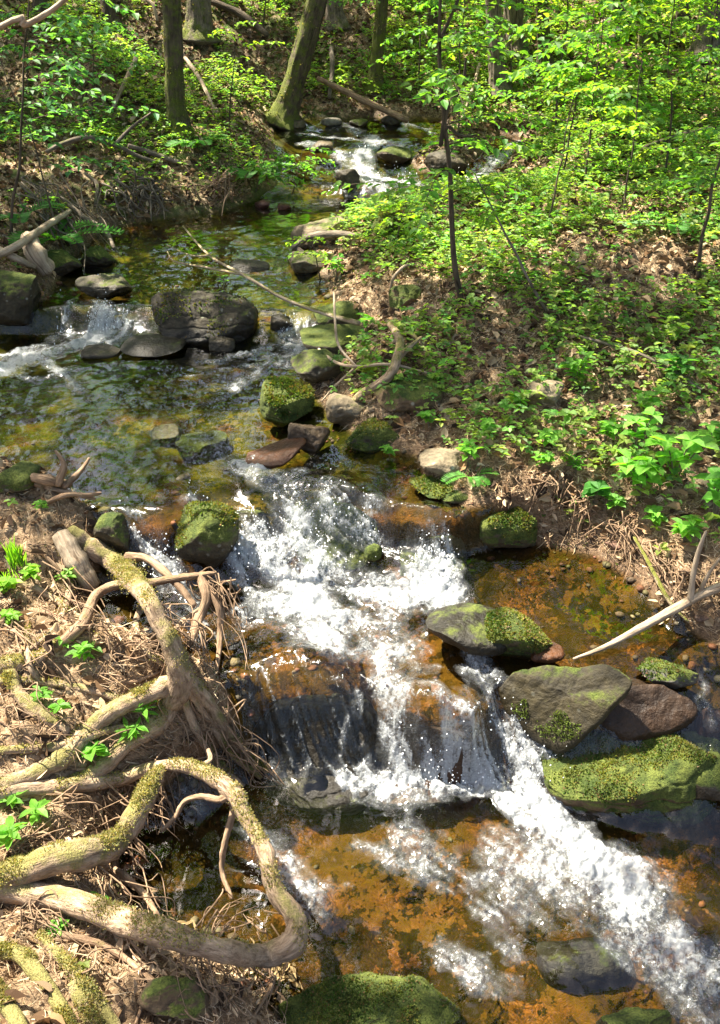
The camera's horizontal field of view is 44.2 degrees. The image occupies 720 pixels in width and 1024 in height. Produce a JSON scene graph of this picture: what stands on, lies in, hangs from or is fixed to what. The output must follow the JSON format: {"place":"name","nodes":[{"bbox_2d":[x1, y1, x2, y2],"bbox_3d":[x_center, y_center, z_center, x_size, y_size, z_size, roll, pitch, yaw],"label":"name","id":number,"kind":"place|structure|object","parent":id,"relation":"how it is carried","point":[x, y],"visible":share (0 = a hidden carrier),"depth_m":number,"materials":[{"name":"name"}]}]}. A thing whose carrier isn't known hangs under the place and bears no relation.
{"place":"outdoors","nodes":[
{"label":"outdoors","id":0,"kind":"place"},
{"bbox_2d":[0,0,719,1023],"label":"ground","id":1,"kind":"structure","parent":0,"point":[432,922],"depth_m":3.52,"materials":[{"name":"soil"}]},
{"bbox_2d":[0,815,27,850],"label":"seedling","id":2,"kind":"object","parent":1,"relation":"on","point":[9,830],"visible":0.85,"depth_m":2.54,"materials":[{"name":"green plant"}]},
{"bbox_2d":[0,270,40,326],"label":"rock","id":3,"kind":"object","parent":1,"relation":"on","point":[20,293],"visible":0.95,"depth_m":5.04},
{"bbox_2d":[0,460,40,494],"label":"rock","id":4,"kind":"object","parent":1,"relation":"on","point":[14,478],"visible":0.87,"depth_m":3.44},
{"bbox_2d":[0,231,54,276],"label":"broken log","id":5,"kind":"object","parent":1,"relation":"on","point":[40,261],"visible":0.91,"depth_m":5.26,"materials":[{"name":"brown wood"}]},
{"bbox_2d":[0,0,67,30],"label":"dead branch","id":6,"kind":"object","parent":1,"relation":"on","point":[24,23],"visible":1,"depth_m":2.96,"materials":[{"name":"brown wood"}]},
{"bbox_2d":[0,2,111,92],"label":"sapling","id":7,"kind":"object","parent":1,"relation":"on","point":[14,31],"visible":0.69,"depth_m":6.72,"materials":[{"name":"green plant"}]},
{"bbox_2d":[0,927,120,1023],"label":"tree roots","id":8,"kind":"object","parent":1,"relation":"on","point":[88,1000],"visible":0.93,"depth_m":2.25,"materials":[{"name":"brown plant"}]},
{"bbox_2d":[5,216,123,245],"bbox_3d":[-1.978,-1.812,5.736,0.789,0.123,0.632,-23,38,-33],"label":"fern","id":9,"kind":"object","parent":1,"relation":"on","point":[16,236],"visible":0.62,"depth_m":5.75,"materials":[{"name":"green plant"}]},
{"bbox_2d":[47,249,81,275],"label":"rock","id":10,"kind":"object","parent":1,"relation":"on","point":[65,261],"visible":0.63,"depth_m":5.57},
{"bbox_2d":[30,450,101,508],"bbox_3d":[-1.177,-0.142,3.481,0.277,0.208,0.175,-17,35,-25],"label":"driftwood","id":11,"kind":"object","parent":1,"relation":"on","point":[49,481],"visible":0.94,"depth_m":3.45,"materials":[{"name":"brown wood"}]},
{"bbox_2d":[0,60,137,249],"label":"sapling","id":12,"kind":"object","parent":1,"relation":"on","point":[28,128],"visible":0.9,"depth_m":5.73,"materials":[{"name":"green plant"}]},
{"bbox_2d":[10,0,158,233],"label":"sapling","id":13,"kind":"object","parent":1,"relation":"on","point":[71,73],"visible":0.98,"depth_m":5.13,"materials":[{"name":"green plant"}]},
{"bbox_2d":[17,20,157,105],"bbox_3d":[-2.115,-3.472,6.885,0.761,0.609,1.018,13,33,20],"label":"sapling","id":14,"kind":"object","parent":1,"relation":"on","point":[100,48],"visible":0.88,"depth_m":6.76,"materials":[{"name":"green plant"}]},
{"bbox_2d":[16,168,190,271],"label":"bank roots","id":15,"kind":"object","parent":1,"relation":"hanging from","point":[152,187],"visible":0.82,"depth_m":6.26,"materials":[{"name":"brown plant"}]},
{"bbox_2d":[94,512,129,555],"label":"rock","id":16,"kind":"object","parent":1,"relation":"on","point":[111,529],"visible":0.77,"depth_m":3.44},
{"bbox_2d":[45,112,180,164],"bbox_3d":[-1.831,-2.744,6.558,0.965,0.372,0.132,-9,32,-14],"label":"fallen branch","id":17,"kind":"object","parent":1,"relation":"on","point":[123,148],"visible":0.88,"depth_m":6.55,"materials":[{"name":"brown wood"}]},
{"bbox_2d":[0,524,284,805],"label":"tree roots","id":18,"kind":"object","parent":1,"relation":"on","point":[180,685],"visible":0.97,"depth_m":2.93,"materials":[{"name":"brown plant"}]},
{"bbox_2d":[52,529,99,591],"bbox_3d":[-1.089,0.186,3.387,0.096,0.226,0.210,-27,40,-37],"label":"driftwood","id":19,"kind":"object","parent":18,"relation":"on","point":[71,552],"visible":0.96,"depth_m":3.36,"materials":[{"name":"brown wood"}]},
{"bbox_2d":[0,748,310,1023],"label":"tree roots","id":20,"kind":"object","parent":1,"relation":"on","point":[21,876],"visible":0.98,"depth_m":2.50,"materials":[{"name":"brown plant"}]},
{"bbox_2d":[150,424,181,446],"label":"rock","id":21,"kind":"object","parent":1,"relation":"on","point":[167,435],"visible":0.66,"depth_m":4.17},
{"bbox_2d":[137,976,209,1021],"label":"rock","id":22,"kind":"object","parent":1,"relation":"on","point":[157,996],"visible":0.96,"depth_m":2.23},
{"bbox_2d":[159,0,194,139],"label":"tree","id":23,"kind":"object","parent":1,"relation":"on","point":[174,84],"visible":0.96,"depth_m":6.74,"materials":[{"name":"brown plant"}]},
{"bbox_2d":[182,0,220,45],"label":"tree","id":24,"kind":"object","parent":1,"relation":"on","point":[198,27],"visible":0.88,"depth_m":8.38,"materials":[{"name":"brown plant"}]},
{"bbox_2d":[175,430,229,462],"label":"rock","id":25,"kind":"object","parent":1,"relation":"on","point":[203,447],"visible":0.98,"depth_m":4.07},
{"bbox_2d":[151,286,258,352],"bbox_3d":[-0.893,-1.100,5.066,0.619,0.336,0.369,0,31,0],"label":"rock","id":26,"kind":"object","parent":1,"relation":"on","point":[196,319],"visible":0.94,"depth_m":4.97,"materials":[{"name":"grey stone"}]},
{"bbox_2d":[174,500,240,567],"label":"rock","id":27,"kind":"object","parent":1,"relation":"on","point":[207,534],"visible":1,"depth_m":3.46,"materials":[{"name":"green stone"}]},
{"bbox_2d":[174,168,246,215],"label":"bank roots","id":28,"kind":"object","parent":1,"relation":"on","point":[227,185],"visible":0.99,"depth_m":6.66,"materials":[{"name":"brown plant"}]},
{"bbox_2d":[204,17,284,125],"bbox_3d":[-0.959,-3.537,7.171,0.700,0.804,0.606,0,31,0],"label":"sapling","id":29,"kind":"object","parent":1,"relation":"on","point":[231,64],"visible":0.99,"depth_m":7.12,"materials":[{"name":"green plant"}]},
{"bbox_2d":[235,509,278,551],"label":"rock","id":30,"kind":"object","parent":1,"relation":"on","point":[260,515],"visible":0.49,"depth_m":3.64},
{"bbox_2d":[167,226,360,325],"bbox_3d":[-0.710,-1.388,5.209,0.337,0.189,2.039,-21,37,-31],"label":"bare twig","id":31,"kind":"object","parent":1,"relation":"on","point":[321,312],"visible":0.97,"depth_m":4.93,"materials":[{"name":"brown wood"}]},
{"bbox_2d":[244,150,305,192],"bbox_3d":[-0.744,-2.583,6.761,0.471,0.336,0.662,-21,37,-30],"label":"sapling","id":32,"kind":"object","parent":1,"relation":"on","point":[268,169],"visible":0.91,"depth_m":6.66,"materials":[{"name":"green plant"}]},
{"bbox_2d":[263,0,326,134],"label":"tree","id":33,"kind":"object","parent":1,"relation":"on","point":[283,112],"visible":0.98,"depth_m":7.85,"materials":[{"name":"brown plant"}]},
{"bbox_2d":[266,147,335,194],"bbox_3d":[-0.479,-2.621,6.845,0.574,0.370,0.494,-24,39,-35],"label":"sapling","id":34,"kind":"object","parent":1,"relation":"on","point":[300,163],"visible":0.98,"depth_m":6.80,"materials":[{"name":"green plant"}]},
{"bbox_2d":[290,349,342,386],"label":"rock","id":35,"kind":"object","parent":1,"relation":"on","point":[313,367],"visible":0.74,"depth_m":4.37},
{"bbox_2d":[252,693,388,814],"bbox_3d":[-0.148,0.834,3.175,0.543,0.357,0.468,0,31,0],"label":"rock","id":36,"kind":"object","parent":1,"relation":"on","point":[303,736],"visible":0.74,"depth_m":3.10,"materials":[{"name":"stone"}]},
{"bbox_2d":[299,324,367,354],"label":"rock","id":37,"kind":"object","parent":1,"relation":"on","point":[320,336],"visible":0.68,"depth_m":4.66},
{"bbox_2d":[313,301,359,324],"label":"rock","id":38,"kind":"object","parent":1,"relation":"on","point":[344,308],"visible":0.52,"depth_m":4.97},
{"bbox_2d":[323,0,351,31],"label":"tree","id":39,"kind":"object","parent":1,"relation":"on","point":[335,14],"visible":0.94,"depth_m":8.85,"materials":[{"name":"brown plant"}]},
{"bbox_2d":[325,393,365,424],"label":"rock","id":40,"kind":"object","parent":1,"relation":"on","point":[340,409],"visible":0.94,"depth_m":4.10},
{"bbox_2d":[0,0,717,1019],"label":"bank moss","id":41,"kind":"object","parent":1,"relation":"on","point":[272,158],"visible":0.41,"depth_m":7.14,"materials":[{"name":"green plant"}]},
{"bbox_2d":[0,0,719,969],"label":"ground cover","id":42,"kind":"object","parent":1,"relation":"on","point":[538,178],"visible":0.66,"depth_m":5.31,"materials":[{"name":"green plant"}]},
{"bbox_2d":[0,0,719,1023],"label":"fallen leaves","id":43,"kind":"object","parent":1,"relation":"on","point":[102,684],"depth_m":5.17,"materials":[{"name":"plant"}]},
{"bbox_2d":[316,76,408,122],"bbox_3d":[0.029,-3.793,8.148,0.950,0.356,0.092,15,34,23],"label":"fallen log","id":44,"kind":"object","parent":1,"relation":"on","point":[375,105],"visible":1,"depth_m":8.14,"materials":[{"name":"wood"}]},
{"bbox_2d":[20,409,712,1020],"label":"bark scraps","id":45,"kind":"object","parent":1,"relation":"on","point":[290,977],"visible":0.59,"depth_m":2.60,"materials":[{"name":"brown plant"}]},
{"bbox_2d":[278,970,460,1023],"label":"rock","id":46,"kind":"object","parent":1,"relation":"on","point":[365,997],"visible":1,"depth_m":2.48,"materials":[{"name":"green stone"}]},
{"bbox_2d":[344,416,399,453],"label":"rock","id":47,"kind":"object","parent":1,"relation":"on","point":[370,435],"visible":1,"depth_m":3.93,"materials":[{"name":"green stone"}]},
{"bbox_2d":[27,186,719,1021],"bbox_3d":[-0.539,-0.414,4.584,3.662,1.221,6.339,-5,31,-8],"label":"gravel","id":48,"kind":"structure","parent":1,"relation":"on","point":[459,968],"depth_m":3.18,"materials":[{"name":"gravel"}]},
{"bbox_2d":[361,0,388,94],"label":"tree","id":49,"kind":"object","parent":1,"relation":"on","point":[375,72],"visible":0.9,"depth_m":8.21,"materials":[{"name":"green plant"}]},
{"bbox_2d":[377,146,411,163],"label":"rock","id":50,"kind":"object","parent":1,"relation":"on","point":[393,155],"visible":0.99,"depth_m":7.47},
{"bbox_2d":[352,319,437,402],"bbox_3d":[0.142,-0.723,4.325,0.472,0.299,0.638,0,31,0],"label":"bank root","id":51,"kind":"object","parent":1,"relation":"on","point":[387,377],"visible":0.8,"depth_m":4.12,"materials":[{"name":"brown plant"}]},
{"bbox_2d":[318,292,430,401],"bbox_3d":[-0.061,-0.764,4.280,0.336,0.412,0.811,-25,39,-35],"label":"dry twig","id":52,"kind":"object","parent":51,"relation":"on","point":[354,366],"visible":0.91,"depth_m":4.26,"materials":[{"name":"brown wood"}]},
{"bbox_2d":[388,284,421,308],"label":"rock","id":53,"kind":"object","parent":1,"relation":"on","point":[403,295],"visible":0.81,"depth_m":4.84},
{"bbox_2d":[373,375,443,411],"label":"rock","id":54,"kind":"object","parent":1,"relation":"on","point":[405,399],"visible":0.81,"depth_m":4.01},
{"bbox_2d":[375,200,441,254],"bbox_3d":[0.308,-1.743,5.459,0.403,0.363,0.598,6,31,9],"label":"sapling","id":55,"kind":"object","parent":1,"relation":"on","point":[387,222],"visible":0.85,"depth_m":5.34,"materials":[{"name":"green plant"}]},
{"bbox_2d":[408,474,455,498],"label":"rock","id":56,"kind":"object","parent":1,"relation":"on","point":[431,486],"visible":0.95,"depth_m":3.59,"materials":[{"name":"green plant"}]},
{"bbox_2d":[399,535,466,577],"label":"rock","id":57,"kind":"object","parent":1,"relation":"on","point":[408,549],"visible":0.75,"depth_m":3.53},
{"bbox_2d":[418,448,463,477],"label":"rock","id":58,"kind":"object","parent":1,"relation":"on","point":[441,461],"visible":0.79,"depth_m":3.62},
{"bbox_2d":[321,0,570,303],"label":"sapling","id":59,"kind":"object","parent":1,"relation":"on","point":[440,75],"visible":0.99,"depth_m":4.09,"materials":[{"name":"green plant"}]},
{"bbox_2d":[424,148,467,175],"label":"rock","id":60,"kind":"object","parent":1,"relation":"on","point":[435,159],"visible":0.63,"depth_m":7.31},
{"bbox_2d":[368,0,549,138],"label":"sapling","id":61,"kind":"object","parent":1,"relation":"on","point":[432,3],"visible":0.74,"depth_m":7.31,"materials":[{"name":"green plant"}]},
{"bbox_2d":[439,172,548,312],"bbox_3d":[0.700,-1.320,4.375,0.454,0.628,0.532,-27,40,-37],"label":"sapling","id":62,"kind":"object","parent":1,"relation":"on","point":[482,218],"visible":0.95,"depth_m":4.37,"materials":[{"name":"green plant"}]},
{"bbox_2d":[485,0,514,98],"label":"tree","id":63,"kind":"object","parent":1,"relation":"on","point":[495,70],"visible":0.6,"depth_m":8.10,"materials":[{"name":"brown plant"}]},
{"bbox_2d":[479,506,537,548],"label":"rock","id":64,"kind":"object","parent":1,"relation":"on","point":[516,527],"visible":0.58,"depth_m":3.54,"materials":[{"name":"green stone"}]},
{"bbox_2d":[503,0,530,61],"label":"tree","id":65,"kind":"object","parent":1,"relation":"on","point":[509,15],"visible":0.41,"depth_m":8.52,"materials":[{"name":"brown plant"}]},
{"bbox_2d":[531,0,555,80],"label":"tree","id":66,"kind":"object","parent":1,"relation":"on","point":[550,60],"visible":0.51,"depth_m":8.26,"materials":[{"name":"brown plant"}]},
{"bbox_2d":[525,380,564,405],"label":"rock","id":67,"kind":"object","parent":1,"relation":"on","point":[549,391],"visible":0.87,"depth_m":3.84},
{"bbox_2d":[474,10,648,174],"bbox_3d":[1.518,-3.002,6.420,1.167,1.105,0.919,21,37,30],"label":"sapling","id":68,"kind":"object","parent":1,"relation":"on","point":[520,95],"visible":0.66,"depth_m":6.24,"materials":[{"name":"green plant"}]},
{"bbox_2d":[441,0,685,132],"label":"sapling","id":69,"kind":"object","parent":1,"relation":"on","point":[580,27],"visible":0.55,"depth_m":7.23,"materials":[{"name":"green plant"}]},
{"bbox_2d":[499,91,653,229],"bbox_3d":[1.206,-1.995,5.094,0.911,0.753,0.519,10,32,16],"label":"sapling","id":70,"kind":"object","parent":1,"relation":"on","point":[585,108],"visible":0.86,"depth_m":5.04,"materials":[{"name":"green plant"}]},
{"bbox_2d":[515,458,639,563],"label":"bank roots","id":71,"kind":"object","parent":1,"relation":"on","point":[623,530],"visible":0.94,"depth_m":3.54,"materials":[{"name":"brown plant"}]},
{"bbox_2d":[536,937,630,993],"bbox_3d":[0.679,1.399,2.707,0.284,0.218,0.168,0,31,0],"label":"rock","id":72,"kind":"object","parent":1,"relation":"on","point":[586,965],"visible":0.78,"depth_m":2.63,"materials":[{"name":"stone"}]},
{"bbox_2d":[495,0,719,187],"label":"sapling","id":73,"kind":"object","parent":1,"relation":"on","point":[581,67],"visible":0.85,"depth_m":5.73,"materials":[{"name":"green plant"}]},
{"bbox_2d":[509,0,719,119],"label":"sapling","id":74,"kind":"object","parent":1,"relation":"on","point":[701,4],"visible":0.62,"depth_m":6.86,"materials":[{"name":"green plant"}]},
{"bbox_2d":[538,731,717,826],"bbox_3d":[0.949,0.902,3.035,0.670,0.304,0.310,0,31,0],"label":"rock","id":75,"kind":"object","parent":1,"relation":"on","point":[650,782],"visible":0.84,"depth_m":2.94,"materials":[{"name":"green stone"}]},
{"bbox_2d":[536,0,719,175],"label":"sapling","id":76,"kind":"object","parent":1,"relation":"on","point":[642,9],"visible":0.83,"depth_m":5.79,"materials":[{"name":"green plant"}]},
{"bbox_2d":[611,449,663,499],"bbox_3d":[1.066,-0.119,3.431,0.203,0.191,0.184,11,33,18],"label":"leafy plant","id":77,"kind":"object","parent":1,"relation":"on","point":[644,466],"visible":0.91,"depth_m":3.40,"materials":[{"name":"green plant"}]},
{"bbox_2d":[557,495,719,623],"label":"bank roots","id":78,"kind":"object","parent":1,"relation":"hanging from","point":[686,570],"visible":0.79,"depth_m":3.32,"materials":[{"name":"brown plant"}]},
{"bbox_2d":[620,406,663,449],"bbox_3d":[1.123,-0.314,3.558,0.144,0.215,0.180,-24,38,-34],"label":"leafy plant","id":79,"kind":"object","parent":1,"relation":"on","point":[642,430],"visible":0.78,"depth_m":3.54,"materials":[{"name":"green plant"}]},
{"bbox_2d":[565,49,719,216],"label":"sapling","id":80,"kind":"object","parent":1,"relation":"on","point":[632,131],"visible":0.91,"depth_m":5.03,"materials":[{"name":"green plant"}]},
{"bbox_2d":[612,0,719,79],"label":"sapling","id":81,"kind":"object","parent":1,"relation":"on","point":[715,53],"visible":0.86,"depth_m":5.79,"materials":[{"name":"green plant"}]},
{"bbox_2d":[622,212,719,233],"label":"fern","id":82,"kind":"object","parent":1,"relation":"on","point":[681,226],"visible":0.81,"depth_m":4.92,"materials":[{"name":"green plant"}]},
{"bbox_2d":[652,353,699,389],"bbox_3d":[1.375,-0.605,3.868,0.152,0.166,0.180,-7,32,-11],"label":"leafy plant","id":83,"kind":"object","parent":1,"relation":"on","point":[680,363],"visible":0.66,"depth_m":3.85,"materials":[{"name":"green plant"}]},
{"bbox_2d":[642,125,719,279],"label":"sapling","id":84,"kind":"object","parent":1,"relation":"on","point":[699,172],"visible":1,"depth_m":4.23,"materials":[{"name":"green plant"}]},
{"bbox_2d":[644,431,719,485],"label":"leafy plant","id":85,"kind":"object","parent":1,"relation":"on","point":[693,443],"visible":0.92,"depth_m":3.35,"materials":[{"name":"green plant"}]},
{"bbox_2d":[671,514,708,542],"bbox_3d":[1.207,0.074,3.306,0.126,0.119,0.135,-9,32,-14],"label":"seedling","id":86,"kind":"object","parent":1,"relation":"on","point":[686,529],"visible":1,"depth_m":3.28,"materials":[{"name":"green plant"}]},
{"bbox_2d":[679,731,719,800],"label":"rock","id":87,"kind":"object","parent":1,"relation":"on","point":[708,784],"visible":0.44,"depth_m":2.92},
{"bbox_2d":[684,0,719,64],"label":"tree","id":88,"kind":"object","parent":1,"relation":"on","point":[697,45],"visible":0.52,"depth_m":7.86,"materials":[{"name":"brown plant"}]},
{"bbox_2d":[691,466,719,525],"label":"leafy plant","id":89,"kind":"object","parent":1,"relation":"on","point":[713,485],"visible":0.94,"depth_m":3.27,"materials":[{"name":"green plant"}]},
{"bbox_2d":[695,707,719,739],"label":"rock","id":90,"kind":"object","parent":1,"relation":"on","point":[707,722],"visible":0.61,"depth_m":3.06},
{"bbox_2d":[0,123,719,1021],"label":"stream water","id":91,"kind":"structure","parent":0,"point":[620,877],"depth_m":3.08,"materials":[{"name":"grey liquid"}]},
{"bbox_2d":[80,246,115,267],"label":"rock","id":92,"kind":"object","parent":91,"relation":"in","point":[99,257],"visible":0.97,"depth_m":5.74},
{"bbox_2d":[81,344,120,358],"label":"rock","id":93,"kind":"object","parent":91,"relation":"on","point":[100,351],"visible":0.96,"depth_m":4.83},
{"bbox_2d":[75,274,132,298],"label":"rock","id":94,"kind":"object","parent":91,"relation":"on","point":[110,285],"visible":1,"depth_m":5.32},
{"bbox_2d":[120,334,186,357],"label":"rock","id":95,"kind":"object","parent":91,"relation":"on","point":[149,346],"visible":0.94,"depth_m":4.86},
{"bbox_2d":[245,438,305,469],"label":"rock","id":96,"kind":"object","parent":91,"relation":"on","point":[281,453],"visible":0.94,"depth_m":3.83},
{"bbox_2d":[258,375,315,426],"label":"rock","id":97,"kind":"object","parent":91,"relation":"in","point":[284,400],"visible":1,"depth_m":4.19,"materials":[{"name":"green stone"}]},
{"bbox_2d":[288,423,330,455],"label":"rock","id":98,"kind":"object","parent":91,"relation":"in","point":[316,437],"visible":0.88,"depth_m":3.93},
{"bbox_2d":[288,251,334,274],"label":"rock","id":99,"kind":"object","parent":91,"relation":"in","point":[304,264],"visible":0.71,"depth_m":5.66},
{"bbox_2d":[291,216,353,247],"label":"rock","id":100,"kind":"object","parent":91,"relation":"in","point":[314,226],"visible":0.63,"depth_m":5.92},
{"bbox_2d":[285,497,377,570],"bbox_3d":[-0.119,0.074,3.637,0.384,0.186,0.326,0,31,0],"label":"rock","id":101,"kind":"object","parent":91,"relation":"in","point":[350,556],"visible":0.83,"depth_m":3.61,"materials":[{"name":"stone"}]},
{"bbox_2d":[54,135,704,802],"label":"splash drops","id":102,"kind":"object","parent":91,"relation":"on","point":[326,551],"visible":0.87,"depth_m":3.50,"materials":[{"name":"white liquid"}]},
{"bbox_2d":[379,723,472,804],"bbox_3d":[0.228,0.842,3.058,0.357,0.251,0.244,-11,33,-18],"label":"rock","id":103,"kind":"object","parent":91,"relation":"in","point":[413,734],"visible":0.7,"depth_m":3.04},
{"bbox_2d":[425,603,507,655],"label":"rock","id":104,"kind":"object","parent":91,"relation":"in","point":[461,626],"visible":0.8,"depth_m":3.16,"materials":[{"name":"stone"}]},
{"bbox_2d":[484,607,552,660],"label":"rock","id":105,"kind":"object","parent":91,"relation":"in","point":[517,634],"visible":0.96,"depth_m":3.15,"materials":[{"name":"green plant"}]},
{"bbox_2d":[499,664,631,753],"bbox_3d":[0.682,0.661,3.013,0.432,0.298,0.178,8,32,13],"label":"rock","id":106,"kind":"object","parent":91,"relation":"in","point":[550,714],"visible":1,"depth_m":3.00,"materials":[{"name":"grey stone"}]},
{"bbox_2d":[596,1007,671,1023],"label":"rock","id":107,"kind":"object","parent":91,"relation":"on","point":[632,1015],"visible":1,"depth_m":2.42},
{"bbox_2d":[573,531,719,659],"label":"stick","id":108,"kind":"object","parent":91,"relation":"in","point":[694,597],"visible":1,"depth_m":3.16,"materials":[{"name":"brown wood"}]},
{"bbox_2d":[600,684,697,741],"bbox_3d":[0.959,0.690,3.023,0.383,0.166,0.121,0,31,0],"label":"rock","id":109,"kind":"object","parent":91,"relation":"in","point":[665,711],"visible":0.86,"depth_m":3.01,"materials":[{"name":"stone"}]},
{"bbox_2d":[635,657,698,688],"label":"rock","id":110,"kind":"object","parent":91,"relation":"in","point":[666,673],"visible":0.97,"depth_m":3.06,"materials":[{"name":"green plant"}]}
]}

